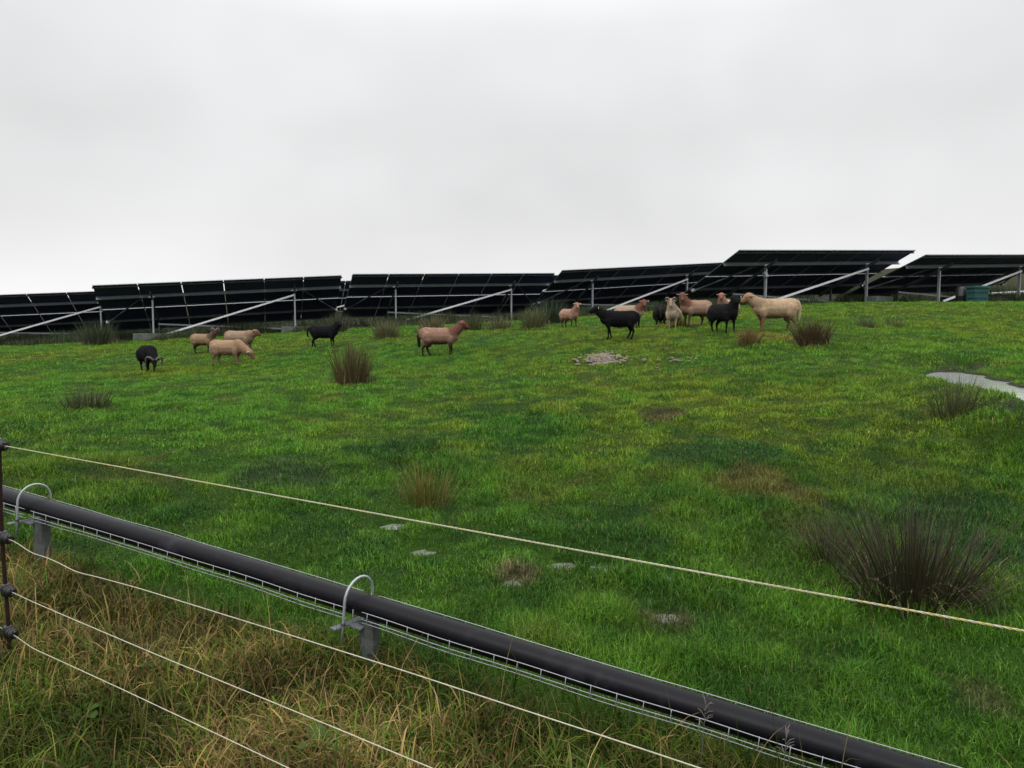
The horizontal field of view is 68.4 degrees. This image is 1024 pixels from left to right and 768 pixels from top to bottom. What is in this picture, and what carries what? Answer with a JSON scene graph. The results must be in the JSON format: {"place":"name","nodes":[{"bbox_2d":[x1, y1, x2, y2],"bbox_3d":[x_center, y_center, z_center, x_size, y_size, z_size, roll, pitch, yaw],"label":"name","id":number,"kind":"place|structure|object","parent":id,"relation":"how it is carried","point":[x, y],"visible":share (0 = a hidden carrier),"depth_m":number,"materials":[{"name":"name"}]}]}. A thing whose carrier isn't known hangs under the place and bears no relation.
{"place":"outdoors","nodes":[
{"label":"outdoors","id":0,"kind":"place"},
{"bbox_2d":[0,293,1023,767],"bbox_3d":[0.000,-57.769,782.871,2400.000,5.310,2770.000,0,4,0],"label":"ground","id":1,"kind":"structure","parent":0,"point":[684,431],"depth_m":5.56,"materials":[{"name":"green plant"}]},
{"bbox_2d":[0,438,18,660],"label":"fence post","id":2,"kind":"object","parent":1,"relation":"on","point":[8,631],"visible":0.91,"depth_m":3.08,"materials":[{"name":"metal"}]},
{"bbox_2d":[0,627,288,767],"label":"fence wire","id":3,"kind":"object","parent":2,"relation":"attached to","point":[157,705],"visible":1,"depth_m":2.51,"materials":[{"name":"grey metal"}]},
{"bbox_2d":[12,592,431,767],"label":"fence wire","id":4,"kind":"object","parent":2,"relation":"attached to","point":[239,688],"visible":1,"depth_m":2.25,"materials":[{"name":"metal"}]},
{"bbox_2d":[9,539,699,767],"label":"fence wire","id":5,"kind":"object","parent":2,"relation":"attached to","point":[394,668],"visible":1,"depth_m":1.87,"materials":[{"name":"metal"}]},
{"bbox_2d":[4,445,1023,631],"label":"fence rope","id":6,"kind":"object","parent":2,"relation":"attached to","point":[922,612],"visible":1,"depth_m":1.55,"materials":[{"name":"white fabric"}]},
{"bbox_2d":[7,483,52,562],"bbox_3d":[-2.568,0.861,4.063,0.129,0.650,0.228,4,6,40],"label":"pipe support","id":7,"kind":"object","parent":1,"relation":"on","point":[41,533],"visible":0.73,"depth_m":4.03,"materials":[{"name":"metal"}]},
{"bbox_2d":[0,290,150,335],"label":"solar array","id":8,"kind":"object","parent":1,"relation":"on","point":[54,310],"visible":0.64,"depth_m":37.25,"materials":[{"name":"black glass"}]},
{"bbox_2d":[68,701,102,721],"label":"dock plant","id":9,"kind":"object","parent":1,"relation":"on","point":[93,707],"visible":0.41,"depth_m":2.80,"materials":[{"name":"green plant"}]},
{"bbox_2d":[54,385,120,410],"bbox_3d":[-5.746,0.173,10.092,0.879,0.384,0.930,0,4,0],"label":"rush tussock","id":10,"kind":"object","parent":1,"relation":"on","point":[75,403],"visible":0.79,"depth_m":10.07,"materials":[{"name":"green plant"}]},
{"bbox_2d":[69,319,121,345],"bbox_3d":[-16.074,-2.046,29.104,1.856,1.208,1.884,2,5,27],"label":"rush tussock","id":11,"kind":"object","parent":1,"relation":"on","point":[103,336],"visible":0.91,"depth_m":28.83,"materials":[{"name":"green plant"}]},
{"bbox_2d":[135,345,166,371],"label":"sheep","id":12,"kind":"object","parent":1,"relation":"on","point":[147,355],"visible":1,"depth_m":17.69},
{"bbox_2d":[133,333,176,340],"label":"concrete block","id":13,"kind":"structure","parent":1,"relation":"on","point":[142,336],"depth_m":31.59,"materials":[{"name":"grey concrete"}]},
{"bbox_2d":[138,657,172,674],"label":"dock plant","id":14,"kind":"object","parent":1,"relation":"on","point":[152,669],"visible":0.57,"depth_m":3.07,"materials":[{"name":"green plant"}]},
{"bbox_2d":[190,328,219,352],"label":"sheep","id":15,"kind":"object","parent":1,"relation":"on","point":[198,339],"visible":0.89,"depth_m":21.84},
{"bbox_2d":[92,275,341,332],"bbox_3d":[-12.927,-3.359,34.057,10.156,3.130,3.650,-2,4,-20],"label":"solar array","id":16,"kind":"object","parent":1,"relation":"on","point":[164,305],"visible":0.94,"depth_m":33.74,"materials":[{"name":"black glass"}]},
{"bbox_2d":[209,338,254,365],"bbox_3d":[-7.052,-0.804,18.979,1.220,0.720,0.484,1,4,8],"label":"sheep","id":17,"kind":"object","parent":1,"relation":"on","point":[235,348],"visible":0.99,"depth_m":18.84},
{"bbox_2d":[224,329,260,349],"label":"sheep","id":18,"kind":"object","parent":1,"relation":"on","point":[246,337],"visible":0.69,"depth_m":21.09},
{"bbox_2d":[281,326,309,332],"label":"concrete block","id":19,"kind":"structure","parent":1,"relation":"on","point":[286,328],"depth_m":33.55,"materials":[{"name":"grey concrete"}]},
{"bbox_2d":[297,722,340,751],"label":"dock plant","id":20,"kind":"object","parent":1,"relation":"on","point":[316,731],"visible":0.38,"depth_m":2.63,"materials":[{"name":"green plant"}]},
{"bbox_2d":[306,321,342,346],"bbox_3d":[-5.360,-1.445,21.552,1.069,0.794,0.442,0,4,4],"label":"sheep","id":21,"kind":"object","parent":1,"relation":"on","point":[322,332],"visible":1,"depth_m":21.43},
{"bbox_2d":[321,310,352,332],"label":"rush tussock","id":22,"kind":"object","parent":1,"relation":"on","point":[342,328],"visible":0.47,"depth_m":29.29,"materials":[{"name":"green plant"}]},
{"bbox_2d":[264,280,421,313],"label":"solar array","id":23,"kind":"object","parent":1,"relation":"on","point":[341,293],"visible":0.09,"depth_m":45.55,"materials":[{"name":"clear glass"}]},
{"bbox_2d":[318,340,380,384],"bbox_3d":[-2.821,-0.414,13.332,1.219,0.898,1.261,-2,4,-20],"label":"rush tussock","id":24,"kind":"object","parent":1,"relation":"on","point":[354,372],"visible":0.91,"depth_m":13.22,"materials":[{"name":"brown plant"}]},
{"bbox_2d":[330,575,380,671],"bbox_3d":[-0.637,1.112,3.200,0.135,0.591,0.228,4,5,40],"label":"pipe support","id":25,"kind":"object","parent":1,"relation":"on","point":[372,637],"visible":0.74,"depth_m":3.17,"materials":[{"name":"metal"}]},
{"bbox_2d":[3,487,952,767],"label":"water pipe","id":26,"kind":"object","parent":25,"relation":"on","point":[827,745],"visible":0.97,"depth_m":2.90,"materials":[{"name":"black plastic"}]},
{"bbox_2d":[2,485,46,517],"bbox_3d":[-3.731,0.503,4.587,2.546,0.348,0.131,2,5,24],"label":"wire tray","id":27,"kind":"object","parent":26,"relation":"attached to","point":[19,507],"visible":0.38,"depth_m":4.09,"materials":[{"name":"silver metal"}]},
{"bbox_2d":[30,499,371,620],"bbox_3d":[-1.585,0.815,3.632,2.088,0.303,0.131,2,5,24],"label":"wire tray","id":28,"kind":"object","parent":26,"relation":"attached to","point":[33,517],"visible":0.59,"depth_m":3.55,"materials":[{"name":"silver metal"}]},
{"bbox_2d":[361,596,960,767],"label":"wire tray","id":29,"kind":"object","parent":25,"relation":"on","point":[698,730],"visible":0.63,"depth_m":2.71,"materials":[{"name":"silver metal"}]},
{"bbox_2d":[366,319,405,339],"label":"rush tussock","id":30,"kind":"object","parent":1,"relation":"on","point":[387,332],"visible":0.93,"depth_m":23.64,"materials":[{"name":"green plant"}]},
{"bbox_2d":[380,524,403,529],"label":"puddle","id":31,"kind":"object","parent":1,"relation":"on","point":[393,526],"visible":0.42,"depth_m":5.22,"materials":[{"name":"grey liquid"}]},
{"bbox_2d":[413,549,435,554],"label":"puddle","id":32,"kind":"object","parent":1,"relation":"on","point":[422,551],"visible":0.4,"depth_m":4.78,"materials":[{"name":"grey liquid"}]},
{"bbox_2d":[386,455,475,509],"bbox_3d":[-0.641,0.731,5.707,0.711,0.409,0.675,4,6,43],"label":"rush tussock","id":33,"kind":"object","parent":1,"relation":"on","point":[426,499],"visible":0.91,"depth_m":5.67,"materials":[{"name":"green plant"}]},
{"bbox_2d":[414,315,448,330],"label":"rush tussock","id":34,"kind":"object","parent":1,"relation":"on","point":[433,322],"visible":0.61,"depth_m":25.42,"materials":[{"name":"green plant"}]},
{"bbox_2d":[417,320,468,355],"bbox_3d":[-1.641,-1.087,17.976,1.253,0.883,0.509,0,4,-2],"label":"sheep","id":35,"kind":"object","parent":1,"relation":"on","point":[435,336],"visible":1,"depth_m":17.85},
{"bbox_2d":[342,273,554,318],"bbox_3d":[-3.154,-4.108,37.336,10.113,2.825,3.639,-2,5,-22],"label":"solar array","id":36,"kind":"object","parent":1,"relation":"on","point":[511,293],"visible":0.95,"depth_m":36.98,"materials":[{"name":"black glass"}]},
{"bbox_2d":[456,314,485,330],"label":"rush tussock","id":37,"kind":"object","parent":1,"relation":"on","point":[472,326],"visible":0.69,"depth_m":24.52,"materials":[{"name":"green plant"}]},
{"bbox_2d":[480,315,516,329],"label":"rush tussock","id":38,"kind":"object","parent":1,"relation":"on","point":[496,324],"visible":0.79,"depth_m":24.36,"materials":[{"name":"green plant"}]},
{"bbox_2d":[444,275,557,303],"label":"solar array","id":39,"kind":"object","parent":1,"relation":"on","point":[550,282],"visible":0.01,"depth_m":49.17,"materials":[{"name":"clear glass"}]},
{"bbox_2d":[0,526,1011,767],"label":"rough grass","id":40,"kind":"structure","parent":1,"relation":"on","point":[60,592],"depth_m":2.84,"materials":[{"name":"plant"}]},
{"bbox_2d":[0,282,1023,345],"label":"rush grass","id":41,"kind":"structure","parent":1,"relation":"on","point":[71,336],"depth_m":34.80,"materials":[{"name":"green plant"}]},
{"bbox_2d":[518,306,549,330],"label":"rush tussock","id":42,"kind":"object","parent":1,"relation":"on","point":[533,320],"visible":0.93,"depth_m":23.28,"materials":[{"name":"green plant"}]},
{"bbox_2d":[524,297,572,323],"bbox_3d":[1.254,-2.544,25.588,2.050,1.093,2.018,1,4,13],"label":"rush tussock","id":43,"kind":"object","parent":1,"relation":"on","point":[554,317],"visible":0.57,"depth_m":25.31,"materials":[{"name":"green plant"}]},
{"bbox_2d":[547,563,574,567],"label":"puddle","id":44,"kind":"object","parent":1,"relation":"on","point":[562,565],"visible":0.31,"depth_m":4.62,"materials":[{"name":"grey liquid"}]},
{"bbox_2d":[559,302,580,326],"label":"sheep","id":45,"kind":"object","parent":1,"relation":"on","point":[571,314],"visible":0.99,"depth_m":22.24},
{"bbox_2d":[572,350,646,365],"bbox_3d":[1.866,-0.535,14.988,1.362,0.280,2.190,0,4,0],"label":"rubble","id":46,"kind":"object","parent":1,"relation":"on","point":[599,358],"visible":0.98,"depth_m":14.61,"materials":[{"name":"stone"}]},
{"bbox_2d":[589,305,639,339],"bbox_3d":[2.373,-1.431,17.443,1.196,0.805,0.477,0,4,0],"label":"sheep","id":47,"kind":"object","parent":1,"relation":"on","point":[629,320],"visible":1,"depth_m":17.32},
{"bbox_2d":[529,262,722,310],"bbox_3d":[6.113,-4.816,39.252,10.164,3.158,3.675,-2,5,-26],"label":"solar array","id":48,"kind":"object","parent":1,"relation":"on","point":[612,286],"visible":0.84,"depth_m":38.76,"materials":[{"name":"black glass"}]},
{"bbox_2d":[614,299,648,327],"bbox_3d":[3.226,-1.902,20.398,1.010,0.807,0.443,3,5,33],"label":"sheep","id":49,"kind":"object","parent":1,"relation":"on","point":[640,308],"visible":0.48,"depth_m":20.20},
{"bbox_2d":[652,305,666,324],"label":"sheep","id":50,"kind":"object","parent":1,"relation":"on","point":[659,313],"visible":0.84,"depth_m":20.77},
{"bbox_2d":[621,357,699,368],"bbox_3d":[2.764,-0.405,13.902,1.023,0.183,1.229,-2,5,-22],"label":"rubble","id":51,"kind":"object","parent":1,"relation":"on","point":[677,360],"visible":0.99,"depth_m":13.69,"materials":[{"name":"stone"}]},
{"bbox_2d":[657,614,677,621],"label":"puddle","id":52,"kind":"object","parent":1,"relation":"on","point":[667,617],"visible":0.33,"depth_m":3.92,"materials":[{"name":"grey liquid"}]},
{"bbox_2d":[665,297,681,328],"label":"sheep","id":53,"kind":"object","parent":1,"relation":"on","point":[673,312],"visible":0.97,"depth_m":19.17},
{"bbox_2d":[672,319,690,326],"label":"rush tussock","id":54,"kind":"object","parent":1,"relation":"on","point":[679,323],"visible":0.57,"depth_m":19.61,"materials":[{"name":"green plant"}]},
{"bbox_2d":[676,292,711,326],"bbox_3d":[4.698,-1.910,19.388,1.120,0.909,0.511,-2,5,-27],"label":"sheep","id":55,"kind":"object","parent":1,"relation":"on","point":[693,308],"visible":0.91,"depth_m":19.22},
{"bbox_2d":[696,694,713,766],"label":"grass stalk","id":56,"kind":"object","parent":1,"relation":"on","point":[704,721],"depth_m":2.49,"materials":[{"name":"grey"}]},
{"bbox_2d":[706,295,741,332],"bbox_3d":[4.883,-1.604,17.290,0.486,0.890,1.092,-2,5,-22],"label":"sheep","id":57,"kind":"object","parent":1,"relation":"on","point":[725,312],"visible":0.98,"depth_m":17.11},
{"bbox_2d":[716,293,739,322],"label":"sheep","id":58,"kind":"object","parent":1,"relation":"on","point":[722,299],"visible":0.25,"depth_m":20.15},
{"bbox_2d":[735,326,765,345],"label":"rush tussock","id":59,"kind":"object","parent":1,"relation":"on","point":[748,339],"visible":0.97,"depth_m":15.14,"materials":[{"name":"plant"}]},
{"bbox_2d":[740,293,801,331],"bbox_3d":[5.917,-1.640,17.230,1.404,0.945,0.581,0,4,0],"label":"sheep","id":60,"kind":"object","parent":1,"relation":"on","point":[763,309],"visible":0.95,"depth_m":17.07},
{"bbox_2d":[775,724,794,767],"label":"grass stalk","id":61,"kind":"object","parent":1,"relation":"on","point":[786,743],"depth_m":2.31,"materials":[{"name":"grey plant"}]},
{"bbox_2d":[677,249,915,302],"bbox_3d":[12.092,-4.360,31.873,10.125,2.733,3.731,-2,5,-27],"label":"solar array","id":62,"kind":"object","parent":1,"relation":"on","point":[784,274],"visible":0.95,"depth_m":31.43,"materials":[{"name":"black glass"}]},
{"bbox_2d":[782,315,839,346],"bbox_3d":[5.857,-1.058,14.741,1.302,0.705,1.248,0,4,0],"label":"rush tussock","id":63,"kind":"object","parent":1,"relation":"on","point":[813,335],"visible":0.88,"depth_m":14.62,"materials":[{"name":"plant"}]},
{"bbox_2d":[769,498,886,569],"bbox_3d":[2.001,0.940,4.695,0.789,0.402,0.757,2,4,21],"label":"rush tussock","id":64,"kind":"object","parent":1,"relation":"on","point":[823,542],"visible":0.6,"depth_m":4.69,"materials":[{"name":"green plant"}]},
{"bbox_2d":[853,314,881,328],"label":"rush tussock","id":65,"kind":"object","parent":1,"relation":"on","point":[866,324],"visible":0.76,"depth_m":17.88,"materials":[{"name":"green plant"}]},
{"bbox_2d":[867,296,892,301],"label":"concrete block","id":66,"kind":"structure","parent":1,"relation":"on","point":[880,298],"depth_m":32.04,"materials":[{"name":"grey concrete"}]},
{"bbox_2d":[883,313,907,327],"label":"rush tussock","id":67,"kind":"object","parent":1,"relation":"on","point":[894,321],"visible":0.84,"depth_m":17.82,"materials":[{"name":"green plant"}]},
{"bbox_2d":[791,476,1023,629],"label":"rush tussock","id":68,"kind":"object","parent":1,"relation":"on","point":[914,582],"visible":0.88,"depth_m":3.99,"materials":[{"name":"green plant"}]},
{"bbox_2d":[845,254,1023,301],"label":"solar array","id":69,"kind":"object","parent":1,"relation":"on","point":[938,274],"visible":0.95,"depth_m":33.22,"materials":[{"name":"black glass"}]},
{"bbox_2d":[917,367,993,421],"bbox_3d":[4.601,0.108,7.813,0.733,0.603,0.746,-2,5,-21],"label":"rush tussock","id":70,"kind":"object","parent":1,"relation":"on","point":[952,406],"visible":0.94,"depth_m":7.81,"materials":[{"name":"green plant"}]},
{"bbox_2d":[955,286,966,301],"bbox_3d":[17.934,-3.537,30.022,0.450,0.700,0.450,0,4,0],"label":"plastic drum","id":71,"kind":"object","parent":1,"relation":"on","point":[960,295],"visible":0.68,"depth_m":29.86,"materials":[{"name":"grey plastic"}]},
{"bbox_2d":[964,286,990,301],"bbox_3d":[18.186,-3.478,29.424,0.730,0.693,0.520,-1,4,-12],"label":"plastic bin","id":72,"kind":"object","parent":1,"relation":"on","point":[976,293],"visible":0.76,"depth_m":29.23,"materials":[{"name":"teal plastic"}]},
{"bbox_2d":[0,0,1023,300],"label":"sky","id":73,"kind":"structure","parent":0,"point":[142,141],"materials":[{"name":"white"}]},
{"bbox_2d":[3,268,1023,323],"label":"hill","id":74,"kind":"structure","parent":0,"point":[1014,279],"depth_m":123.22,"materials":[{"name":"green plant"}]},
{"bbox_2d":[926,372,1023,399],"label":"pond water","id":75,"kind":"structure","parent":0,"point":[999,385],"depth_m":10.22,"materials":[{"name":"grey liquid"}]}
]}

